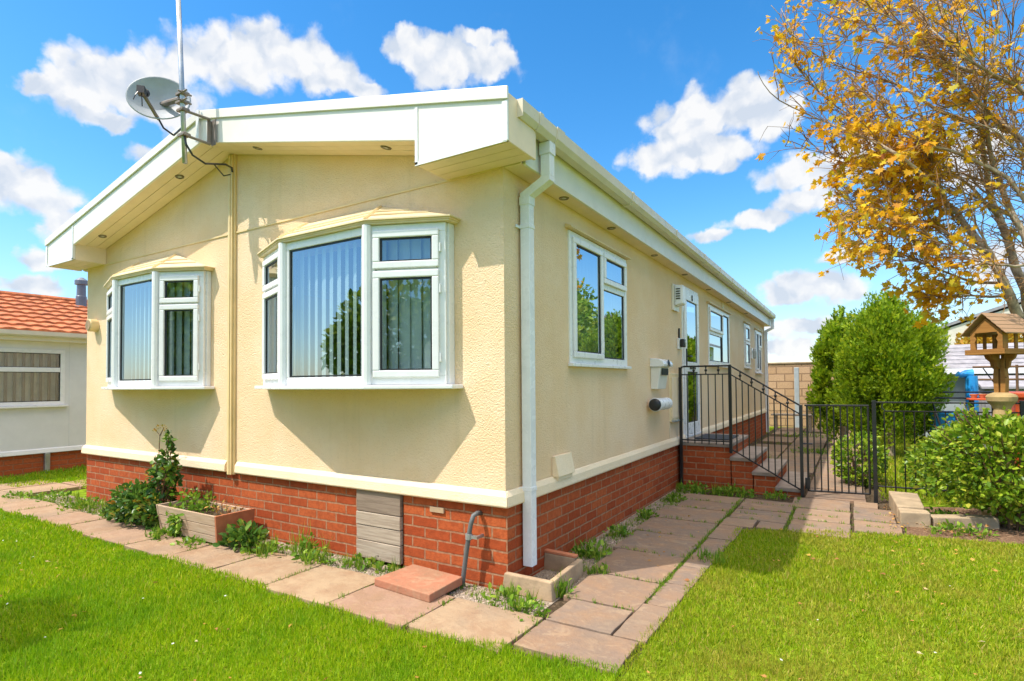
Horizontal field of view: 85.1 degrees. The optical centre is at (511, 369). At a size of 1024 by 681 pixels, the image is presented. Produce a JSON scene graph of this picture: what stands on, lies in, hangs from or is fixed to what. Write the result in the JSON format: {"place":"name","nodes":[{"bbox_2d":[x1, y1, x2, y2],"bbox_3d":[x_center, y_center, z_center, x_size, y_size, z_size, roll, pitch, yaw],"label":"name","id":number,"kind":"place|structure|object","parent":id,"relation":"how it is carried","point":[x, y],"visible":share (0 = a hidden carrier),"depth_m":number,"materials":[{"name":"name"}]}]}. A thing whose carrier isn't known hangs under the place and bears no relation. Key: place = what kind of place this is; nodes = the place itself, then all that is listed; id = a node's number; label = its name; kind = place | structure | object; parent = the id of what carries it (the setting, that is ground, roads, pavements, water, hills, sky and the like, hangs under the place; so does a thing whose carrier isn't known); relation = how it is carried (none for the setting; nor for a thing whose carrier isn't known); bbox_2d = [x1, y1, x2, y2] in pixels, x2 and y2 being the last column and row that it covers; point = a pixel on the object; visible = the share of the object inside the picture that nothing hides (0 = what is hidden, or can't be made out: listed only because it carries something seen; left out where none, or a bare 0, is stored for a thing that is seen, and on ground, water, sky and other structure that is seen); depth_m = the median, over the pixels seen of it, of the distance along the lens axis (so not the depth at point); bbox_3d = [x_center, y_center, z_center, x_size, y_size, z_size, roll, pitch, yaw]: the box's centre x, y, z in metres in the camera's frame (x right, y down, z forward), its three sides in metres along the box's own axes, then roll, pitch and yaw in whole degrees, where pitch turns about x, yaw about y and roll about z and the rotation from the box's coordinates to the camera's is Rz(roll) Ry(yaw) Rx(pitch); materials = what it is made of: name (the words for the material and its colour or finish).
{"place":"outdoors","nodes":[
{"label":"outdoors","id":0,"kind":"place"},
{"bbox_2d":[0,464,86,487],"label":"lawn grass","id":1,"kind":"structure","parent":0,"point":[58,474],"depth_m":7.96,"materials":[{"name":"green plant"}]},
{"bbox_2d":[0,479,542,653],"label":"front path","id":2,"kind":"structure","parent":0,"point":[321,582],"depth_m":3.69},
{"bbox_2d":[144,523,181,540],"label":"weed clump","id":3,"kind":"object","parent":2,"relation":"on","point":[156,533],"visible":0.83,"depth_m":4.73,"materials":[{"name":"green plant"}]},
{"bbox_2d":[170,535,205,547],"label":"weed clump","id":4,"kind":"object","parent":2,"relation":"on","point":[186,539],"visible":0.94,"depth_m":4.55,"materials":[{"name":"green plant"}]},
{"bbox_2d":[156,498,254,542],"bbox_3d":[-2.689,1.315,4.880,0.925,0.233,0.349,-1,-2,31],"label":"planter box","id":5,"kind":"object","parent":2,"relation":"on","point":[209,526],"visible":0.66,"depth_m":4.70,"materials":[{"name":"brown wood"}]},
{"bbox_2d":[165,487,243,536],"bbox_3d":[-2.734,1.252,4.866,0.809,0.413,0.405,-1,-2,31],"label":"trough plant","id":6,"kind":"object","parent":5,"relation":"in","point":[173,518],"visible":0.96,"depth_m":4.90,"materials":[{"name":"green plant"}]},
{"bbox_2d":[240,533,289,558],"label":"weed clump","id":7,"kind":"object","parent":2,"relation":"on","point":[270,547],"visible":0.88,"depth_m":4.32,"materials":[{"name":"green plant"}]},
{"bbox_2d":[291,545,336,565],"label":"weed clump","id":8,"kind":"object","parent":2,"relation":"on","point":[308,558],"visible":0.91,"depth_m":4.08,"materials":[{"name":"green plant"}]},
{"bbox_2d":[375,564,461,602],"bbox_3d":[-0.585,1.358,3.568,0.491,0.054,0.338,-1,-2,36],"label":"loose slab","id":9,"kind":"object","parent":2,"relation":"on","point":[426,584],"depth_m":3.51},
{"bbox_2d":[502,597,551,621],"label":"weed clump","id":10,"kind":"object","parent":2,"relation":"on","point":[539,608],"visible":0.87,"depth_m":3.18,"materials":[{"name":"green plant"}]},
{"bbox_2d":[0,508,626,680],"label":"lawn","id":11,"kind":"structure","parent":0,"point":[223,657],"depth_m":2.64,"materials":[{"name":"green plant"}]},
{"bbox_2d":[1,426,1017,646],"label":"ground","id":12,"kind":"structure","parent":0,"point":[82,493],"depth_m":6.84,"materials":[{"name":"brown plant"}]},
{"bbox_2d":[1,490,34,498],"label":"weed clump","id":13,"kind":"object","parent":12,"relation":"on","point":[23,494],"visible":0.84,"depth_m":6.53,"materials":[{"name":"green plant"}]},
{"bbox_2d":[0,277,87,477],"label":"neighbour bungalow","id":14,"kind":"object","parent":12,"relation":"on","point":[43,364],"visible":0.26,"depth_m":8.69,"materials":[{"name":"white paint"}]},
{"bbox_2d":[0,348,67,408],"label":"window","id":15,"kind":"structure","parent":14,"relation":"in","point":[29,378],"depth_m":8.55,"materials":[{"name":"plastic"}]},
{"bbox_2d":[29,488,701,614],"bbox_3d":[-1.734,1.498,6.663,6.840,0.001,4.480,-1,-2,31],"label":"gravel bed","id":16,"kind":"object","parent":12,"relation":"on","point":[580,580],"visible":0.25,"depth_m":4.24,"materials":[{"name":"grey gravel"}]},
{"bbox_2d":[28,487,78,503],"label":"weed clump","id":17,"kind":"object","parent":16,"relation":"on","point":[62,494],"visible":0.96,"depth_m":6.43,"materials":[{"name":"green plant"}]},
{"bbox_2d":[56,493,107,512],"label":"weed clump","id":18,"kind":"object","parent":16,"relation":"on","point":[77,505],"visible":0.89,"depth_m":5.95,"materials":[{"name":"green plant"}]},
{"bbox_2d":[94,505,114,517],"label":"weed clump","id":19,"kind":"object","parent":16,"relation":"on","point":[100,514],"visible":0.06,"depth_m":5.60,"materials":[{"name":"green plant"}]},
{"bbox_2d":[101,424,184,529],"bbox_3d":[-3.481,1.016,5.271,1.017,0.978,0.557,-1,-2,31],"label":"rose bush","id":20,"kind":"object","parent":16,"relation":"on","point":[132,503],"visible":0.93,"depth_m":5.15,"materials":[{"name":"green plant"}]},
{"bbox_2d":[212,518,268,551],"bbox_3d":[-2.152,1.322,4.495,0.476,0.226,0.362,-1,-2,31],"label":"strawberry plant","id":21,"kind":"object","parent":16,"relation":"on","point":[234,537],"visible":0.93,"depth_m":4.42,"materials":[{"name":"green plant"}]},
{"bbox_2d":[285,522,331,557],"bbox_3d":[-1.595,1.311,4.302,0.349,0.248,0.292,-1,-2,31],"label":"weed clump","id":22,"kind":"object","parent":16,"relation":"on","point":[302,545],"visible":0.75,"depth_m":4.28,"materials":[{"name":"green plant"}]},
{"bbox_2d":[341,551,375,570],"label":"weed clump","id":23,"kind":"object","parent":16,"relation":"on","point":[357,563],"visible":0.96,"depth_m":4.02,"materials":[{"name":"green plant"}]},
{"bbox_2d":[371,556,400,573],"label":"weed clump","id":24,"kind":"object","parent":16,"relation":"on","point":[378,564],"visible":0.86,"depth_m":3.89,"materials":[{"name":"green plant"}]},
{"bbox_2d":[480,579,538,611],"bbox_3d":[-0.024,1.341,3.351,0.368,0.117,0.286,-1,-2,31],"label":"weed clump","id":25,"kind":"object","parent":16,"relation":"on","point":[510,593],"visible":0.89,"depth_m":3.34,"materials":[{"name":"green plant"}]},
{"bbox_2d":[503,548,582,601],"bbox_3d":[0.231,1.343,3.675,0.348,0.140,0.574,-1,-2,31],"label":"drain surround","id":26,"kind":"object","parent":16,"relation":"on","point":[571,563],"visible":0.97,"depth_m":3.51,"materials":[{"name":"concrete"}]},
{"bbox_2d":[552,565,576,597],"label":"weed clump","id":27,"kind":"object","parent":16,"relation":"on","point":[562,591],"visible":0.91,"depth_m":3.43,"materials":[{"name":"green plant"}]},
{"bbox_2d":[570,535,611,560],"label":"weed clump","id":28,"kind":"object","parent":16,"relation":"on","point":[596,552],"visible":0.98,"depth_m":4.21,"materials":[{"name":"green plant"}]},
{"bbox_2d":[602,523,633,537],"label":"weed clump","id":29,"kind":"object","parent":16,"relation":"on","point":[623,531],"visible":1,"depth_m":4.77,"materials":[{"name":"green plant"}]},
{"bbox_2d":[664,492,686,502],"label":"weed clump","id":30,"kind":"object","parent":16,"relation":"on","point":[671,498],"visible":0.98,"depth_m":6.13,"materials":[{"name":"green plant"}]},
{"bbox_2d":[676,480,710,494],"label":"weed clump","id":31,"kind":"object","parent":16,"relation":"on","point":[695,488],"visible":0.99,"depth_m":6.63,"materials":[{"name":"green plant"}]},
{"bbox_2d":[45,85,775,588],"bbox_3d":[0.681,-0.271,10.388,6.388,3.750,13.105,-1,-2,31],"label":"park home","id":32,"kind":"object","parent":12,"relation":"on","point":[435,329],"visible":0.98,"depth_m":4.47,"materials":[{"name":"paint"}]},
{"bbox_2d":[101,254,214,389],"bbox_3d":[-3.717,-0.478,5.665,2.020,1.361,0.396,-1,-2,31],"label":"bay window","id":33,"kind":"structure","parent":32,"relation":"in","point":[172,269],"depth_m":5.36,"materials":[{"name":"plastic"}]},
{"bbox_2d":[125,0,232,175],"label":"satellite dish","id":34,"kind":"object","parent":32,"relation":"attached to","point":[158,98],"visible":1,"depth_m":4.68,"materials":[{"name":"metal"}]},
{"bbox_2d":[254,205,462,389],"bbox_3d":[-1.305,-0.534,4.166,2.100,1.361,0.404,-1,-2,31],"label":"bay window","id":35,"kind":"structure","parent":32,"relation":"in","point":[432,317],"depth_m":3.88,"materials":[{"name":"plastic"}]},
{"bbox_2d":[565,223,631,368],"bbox_3d":[0.759,-0.572,4.956,0.155,1.119,1.390,-1,-2,31],"label":"window","id":36,"kind":"structure","parent":32,"relation":"in","point":[597,277],"depth_m":4.82,"materials":[{"name":"plastic"}]},
{"bbox_2d":[648,397,672,411],"bbox_3d":[1.632,0.383,6.153,0.161,0.147,0.475,-1,-2,31],"label":"newspaper tube","id":37,"kind":"object","parent":32,"relation":"attached to","point":[657,404],"visible":1,"depth_m":5.98,"materials":[{"name":"plastic"}]},
{"bbox_2d":[650,358,672,388],"bbox_3d":[1.682,0.050,6.238,0.171,0.340,0.360,-1,-2,31],"label":"mailbox","id":38,"kind":"object","parent":32,"relation":"attached to","point":[659,371],"visible":1,"depth_m":6.13,"materials":[{"name":"plastic"}]},
{"bbox_2d":[669,373,683,421],"bbox_3d":[2.045,0.346,6.936,0.054,0.595,0.460,-1,-2,31],"label":"meter box","id":39,"kind":"object","parent":32,"relation":"attached to","point":[674,392],"visible":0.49,"depth_m":6.84,"materials":[{"name":"paint"}]},
{"bbox_2d":[671,377,678,418],"bbox_3d":[2.045,0.349,6.936,0.012,0.500,0.420,-1,-2,31],"label":"door","id":40,"kind":"structure","parent":39,"relation":"in","point":[674,380],"depth_m":6.86,"materials":[{"name":"paint"}]},
{"bbox_2d":[671,284,685,311],"bbox_3d":[2.096,-0.896,7.000,0.124,0.329,0.260,-1,-2,31],"label":"alarm box","id":41,"kind":"object","parent":32,"relation":"attached to","point":[678,299],"visible":1,"depth_m":6.92,"materials":[{"name":"plastic"}]},
{"bbox_2d":[677,328,685,349],"bbox_3d":[2.177,-0.392,7.139,0.096,0.270,0.140,-1,-2,31],"label":"wall lamp","id":42,"kind":"object","parent":32,"relation":"attached to","point":[681,343],"visible":1,"depth_m":7.10,"materials":[{"name":"plastic"}]},
{"bbox_2d":[681,284,700,437],"bbox_3d":[2.479,-0.102,7.653,0.120,2.010,0.880,-1,-2,31],"label":"door","id":43,"kind":"structure","parent":32,"relation":"in","point":[690,311],"depth_m":7.60,"materials":[{"name":"plastic"}]},
{"bbox_2d":[707,301,731,367],"bbox_3d":[3.491,-0.540,9.369,0.081,1.009,1.830,-1,-2,31],"label":"window","id":44,"kind":"structure","parent":32,"relation":"in","point":[718,320],"depth_m":9.28,"materials":[{"name":"plastic"}]},
{"bbox_2d":[743,321,751,368],"bbox_3d":[4.971,-0.507,11.799,0.081,0.979,0.760,-1,-2,31],"label":"window","id":45,"kind":"structure","parent":32,"relation":"in","point":[747,353],"depth_m":11.75,"materials":[{"name":"plastic"}]},
{"bbox_2d":[751,348,756,358],"bbox_3d":[5.354,-0.354,12.347,0.105,0.240,0.160,-1,-2,31],"label":"wall lantern","id":46,"kind":"object","parent":32,"relation":"attached to","point":[753,353],"depth_m":12.32,"materials":[{"name":"plastic"}]},
{"bbox_2d":[754,328,762,373],"bbox_3d":[5.833,-0.424,13.210,0.081,1.049,1.070,-1,-2,31],"label":"window","id":47,"kind":"structure","parent":32,"relation":"in","point":[757,333],"depth_m":13.14,"materials":[{"name":"plastic"}]},
{"bbox_2d":[3,428,898,655],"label":"joint grass","id":48,"kind":"structure","parent":12,"relation":"on","point":[662,583],"depth_m":4.47,"materials":[{"name":"green plant"}]},
{"bbox_2d":[794,367,799,427],"bbox_3d":[8.036,0.813,15.732,0.120,1.730,0.110,-1,-2,31],"label":"fence post","id":49,"kind":"object","parent":12,"relation":"on","point":[796,385],"visible":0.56,"depth_m":15.69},
{"bbox_2d":[768,362,913,429],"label":"block wall","id":50,"kind":"structure","parent":12,"relation":"on","point":[780,377],"depth_m":16.22,"materials":[{"name":"brick"}]},
{"bbox_2d":[861,303,914,433],"bbox_3d":[8.685,-0.042,12.792,1.864,3.285,2.025,0,-1,-12],"label":"conifer","id":51,"kind":"object","parent":12,"relation":"on","point":[896,342],"visible":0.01,"depth_m":12.44,"materials":[{"name":"green plant"}]},
{"bbox_2d":[825,286,958,458],"bbox_3d":[6.424,0.053,9.483,1.780,2.969,1.801,1,-2,-43],"label":"conifer","id":52,"kind":"object","parent":12,"relation":"on","point":[867,366],"visible":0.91,"depth_m":9.07,"materials":[{"name":"green plant"}]},
{"bbox_2d":[899,437,983,494],"bbox_3d":[4.933,1.109,6.406,0.834,0.692,0.834,-1,-2,31],"label":"garden shrub","id":53,"kind":"object","parent":12,"relation":"on","point":[911,477],"visible":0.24,"depth_m":6.45,"materials":[{"name":"green plant"}]},
{"bbox_2d":[870,436,1018,507],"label":"back lawn grass","id":54,"kind":"structure","parent":12,"relation":"on","point":[890,475],"depth_m":7.28,"materials":[{"name":"green plant"}]},
{"bbox_2d":[929,412,976,458],"bbox_3d":[7.055,1.074,8.940,0.660,0.790,0.660,-1,-2,31],"label":"water tub","id":55,"kind":"object","parent":12,"relation":"on","point":[942,415],"visible":0.22,"depth_m":8.80,"materials":[{"name":"blue plastic"}]},
{"bbox_2d":[955,369,978,425],"bbox_3d":[7.399,0.733,9.055,0.301,1.472,0.173,-1,-1,6],"label":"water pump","id":56,"kind":"object","parent":12,"relation":"on","point":[971,381],"visible":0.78,"depth_m":9.02,"materials":[{"name":"blue plastic"}]},
{"bbox_2d":[923,391,1023,461],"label":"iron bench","id":57,"kind":"object","parent":12,"relation":"on","point":[936,414],"visible":0.17,"depth_m":8.65,"materials":[{"name":"metal"}]},
{"bbox_2d":[966,398,992,455],"bbox_3d":[6.929,0.939,8.199,0.340,1.025,0.300,-1,-2,31],"label":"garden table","id":58,"kind":"object","parent":12,"relation":"on","point":[971,400],"visible":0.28,"depth_m":8.19,"materials":[{"name":"red plastic"}]},
{"bbox_2d":[972,365,1023,390],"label":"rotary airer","id":59,"kind":"object","parent":12,"relation":"on","point":[1017,378],"visible":0.37,"depth_m":9.54,"materials":[{"name":"white metal"}]},
{"bbox_2d":[1010,392,1023,466],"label":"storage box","id":60,"kind":"object","parent":12,"relation":"on","point":[1015,407],"visible":0.07,"depth_m":7.78,"materials":[{"name":"red plastic"}]},
{"bbox_2d":[0,505,1023,680],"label":"fallen leaves","id":61,"kind":"object","parent":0,"point":[971,558],"visible":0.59,"depth_m":3.92,"materials":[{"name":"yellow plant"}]},
{"bbox_2d":[0,0,1023,362],"label":"sky","id":62,"kind":"structure","parent":0,"point":[669,97],"materials":[{"name":"blue"}]},
{"bbox_2d":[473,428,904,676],"bbox_3d":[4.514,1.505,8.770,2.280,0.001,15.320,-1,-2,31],"label":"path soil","id":63,"kind":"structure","parent":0,"point":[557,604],"depth_m":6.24,"materials":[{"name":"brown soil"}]},
{"bbox_2d":[709,483,756,498],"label":"weed clump","id":64,"kind":"object","parent":63,"relation":"on","point":[733,490],"visible":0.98,"depth_m":6.41,"materials":[{"name":"green plant"}]},
{"bbox_2d":[683,433,806,496],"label":"front steps","id":65,"kind":"structure","parent":63,"relation":"on","point":[710,464],"depth_m":6.79,"materials":[{"name":"red brick"}]},
{"bbox_2d":[695,434,738,440],"bbox_3d":[2.735,0.902,7.447,0.440,0.016,0.650,-1,-2,31],"label":"doormat","id":66,"kind":"object","parent":65,"relation":"on","point":[713,436],"visible":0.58,"depth_m":7.32,"materials":[{"name":"grey rubber"}]},
{"bbox_2d":[678,365,803,497],"bbox_3d":[2.675,0.704,6.609,1.367,1.525,0.036,-1,-2,31],"label":"stair railing","id":67,"kind":"object","parent":65,"relation":"attached to","point":[730,441],"visible":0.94,"depth_m":6.60,"materials":[{"name":"black metal"}]},
{"bbox_2d":[763,489,790,499],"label":"weed clump","id":68,"kind":"object","parent":63,"relation":"on","point":[773,495],"visible":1,"depth_m":6.23,"materials":[{"name":"green plant"}]},
{"bbox_2d":[804,305,871,442],"bbox_3d":[6.564,0.133,11.145,1.318,2.889,1.425,-1,-2,31],"label":"conifer","id":69,"kind":"object","parent":63,"relation":"on","point":[823,353],"visible":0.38,"depth_m":11.07,"materials":[{"name":"green plant"}]},
{"bbox_2d":[829,429,890,487],"bbox_3d":[4.362,1.096,7.004,0.666,0.737,0.812,-1,-2,31],"label":"garden shrub","id":70,"kind":"object","parent":63,"relation":"on","point":[880,467],"visible":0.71,"depth_m":6.91,"materials":[{"name":"green plant"}]},
{"bbox_2d":[889,491,924,521],"bbox_3d":[3.877,1.355,5.489,0.249,0.168,0.787,-1,-2,31],"label":"edging stone","id":71,"kind":"object","parent":63,"relation":"on","point":[897,500],"visible":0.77,"depth_m":5.42,"materials":[{"name":"beige stone"}]},
{"bbox_2d":[514,427,902,674],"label":"side path","id":72,"kind":"structure","parent":0,"point":[585,627],"depth_m":4.21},
{"bbox_2d":[586,559,609,574],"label":"weed clump","id":73,"kind":"object","parent":72,"relation":"on","point":[595,571],"visible":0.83,"depth_m":3.78,"materials":[{"name":"green plant"}]},
{"bbox_2d":[636,506,659,519],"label":"weed clump","id":74,"kind":"object","parent":72,"relation":"on","point":[647,514],"visible":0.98,"depth_m":5.41,"materials":[{"name":"green plant"}]},
{"bbox_2d":[689,546,728,564],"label":"weed clump","id":75,"kind":"object","parent":72,"relation":"on","point":[716,554],"visible":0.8,"depth_m":4.06,"materials":[{"name":"green plant"}]},
{"bbox_2d":[771,413,812,432],"bbox_3d":[7.340,1.401,14.586,1.000,0.470,0.350,-1,-2,31],"label":"garden bench","id":76,"kind":"object","parent":72,"relation":"on","point":[785,414],"visible":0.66,"depth_m":14.47,"materials":[{"name":"brown wood"}]},
{"bbox_2d":[784,431,824,437],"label":"weed clump","id":77,"kind":"object","parent":72,"relation":"on","point":[785,435],"visible":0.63,"depth_m":12.95,"materials":[{"name":"green plant"}]},
{"bbox_2d":[790,446,828,453],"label":"weed clump","id":78,"kind":"object","parent":72,"relation":"on","point":[816,450],"visible":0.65,"depth_m":9.99,"materials":[{"name":"green plant"}]},
{"bbox_2d":[610,526,1023,680],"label":"side lawn","id":79,"kind":"structure","parent":0,"point":[818,644],"depth_m":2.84,"materials":[{"name":"green plant"}]},
{"bbox_2d":[907,507,1023,543],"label":"planting bed","id":80,"kind":"object","parent":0,"point":[1012,534],"depth_m":4.79,"materials":[{"name":"brown soil"}]},
{"bbox_2d":[752,0,1023,333],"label":"maple tree","id":81,"kind":"object","parent":80,"relation":"on","point":[927,163],"visible":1,"depth_m":5.82,"materials":[{"name":"yellow plant"}]},
{"bbox_2d":[898,508,930,527],"bbox_3d":[3.646,1.355,5.065,0.239,0.152,0.173,-1,-2,24],"label":"edging stone","id":82,"kind":"object","parent":80,"relation":"on","point":[914,517],"visible":0.83,"depth_m":5.00,"materials":[{"name":"beige stone"}]},
{"bbox_2d":[926,505,968,514],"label":"weed clump","id":83,"kind":"object","parent":80,"relation":"on","point":[939,511],"visible":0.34,"depth_m":5.27,"materials":[{"name":"green plant"}]},
{"bbox_2d":[872,401,1023,505],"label":"iron fence","id":84,"kind":"object","parent":80,"relation":"on","point":[874,441],"visible":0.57,"depth_m":5.92,"materials":[{"name":"black metal"}]},
{"bbox_2d":[803,404,870,494],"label":"iron gate","id":85,"kind":"structure","parent":84,"relation":"attached to","point":[807,484],"depth_m":6.12,"materials":[{"name":"black metal"}]},
{"bbox_2d":[922,518,999,538],"bbox_3d":[3.826,1.370,4.773,0.532,0.138,0.368,-1,-2,31],"label":"weed clump","id":86,"kind":"object","parent":80,"relation":"on","point":[948,525],"visible":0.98,"depth_m":4.75,"materials":[{"name":"green plant"}]},
{"bbox_2d":[902,402,1023,529],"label":"garden shrub","id":87,"kind":"object","parent":80,"relation":"on","point":[949,444],"visible":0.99,"depth_m":4.93,"materials":[{"name":"green plant"}]},
{"bbox_2d":[931,514,998,528],"bbox_3d":[4.029,1.367,5.001,0.538,0.118,0.125,-1,-1,7],"label":"edging stone","id":88,"kind":"object","parent":80,"relation":"on","point":[991,521],"visible":0.56,"depth_m":4.95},
{"bbox_2d":[960,313,1023,524],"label":"bird table","id":89,"kind":"object","parent":80,"relation":"on","point":[998,328],"visible":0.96,"depth_m":5.20,"materials":[{"name":"brown wood"}]},
{"bbox_2d":[917,342,1023,438],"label":"grey shed","id":90,"kind":"structure","parent":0,"point":[957,359],"depth_m":11.67,"materials":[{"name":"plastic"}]},
{"bbox_2d":[940,299,1022,344],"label":"distant house","id":91,"kind":"structure","parent":0,"point":[956,326],"depth_m":22.09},
{"bbox_2d":[954,332,1023,344],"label":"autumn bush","id":92,"kind":"object","parent":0,"point":[964,340],"visible":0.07,"depth_m":14.09,"materials":[{"name":"yellow plant"}]},
{"bbox_2d":[978,375,1023,447],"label":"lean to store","id":93,"kind":"structure","parent":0,"point":[986,385],"depth_m":10.48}
]}

